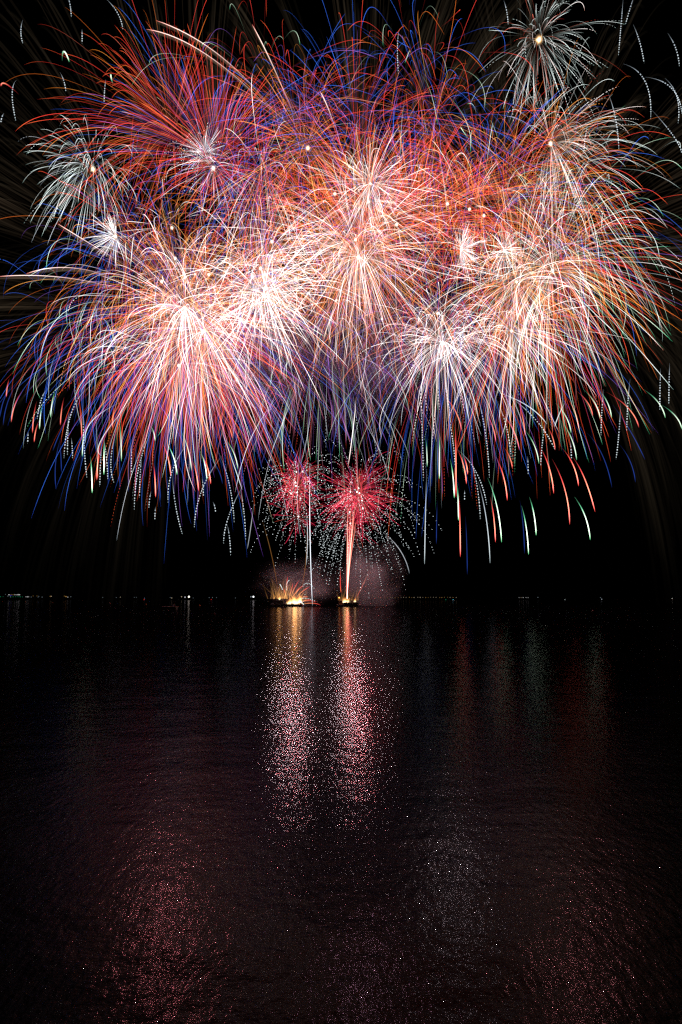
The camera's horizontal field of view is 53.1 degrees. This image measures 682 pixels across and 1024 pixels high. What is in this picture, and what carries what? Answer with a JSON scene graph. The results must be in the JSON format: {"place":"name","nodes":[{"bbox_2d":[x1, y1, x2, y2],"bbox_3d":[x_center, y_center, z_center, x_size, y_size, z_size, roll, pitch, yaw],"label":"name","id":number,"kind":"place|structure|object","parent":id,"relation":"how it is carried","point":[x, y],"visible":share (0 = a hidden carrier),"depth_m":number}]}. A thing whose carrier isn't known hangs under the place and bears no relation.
{"place":"outdoors","nodes":[
{"label":"outdoors","id":0,"kind":"place"},
{"bbox_2d":[0,600,681,1023],"bbox_3d":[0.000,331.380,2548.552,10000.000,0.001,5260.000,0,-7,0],"label":"water","id":1,"kind":"structure","parent":0,"point":[360,812],"depth_m":17.73},
{"bbox_2d":[162,604,178,608],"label":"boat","id":2,"kind":"object","parent":1,"relation":"on","point":[170,607],"visible":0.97,"depth_m":382.73},
{"bbox_2d":[271,598,302,605],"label":"firework barge","id":3,"kind":"object","parent":1,"relation":"on","point":[279,602],"visible":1,"depth_m":531.70},
{"bbox_2d":[336,596,357,605],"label":"firework barge","id":4,"kind":"object","parent":1,"relation":"on","point":[349,603],"visible":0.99,"depth_m":531.80},
{"bbox_2d":[0,594,681,599],"bbox_3d":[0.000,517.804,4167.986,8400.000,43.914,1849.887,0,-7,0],"label":"terrain","id":5,"kind":"structure","parent":0,"point":[287,597],"depth_m":3861.37},
{"bbox_2d":[0,0,681,598],"label":"sky","id":6,"kind":"structure","parent":0,"point":[297,297]}
]}

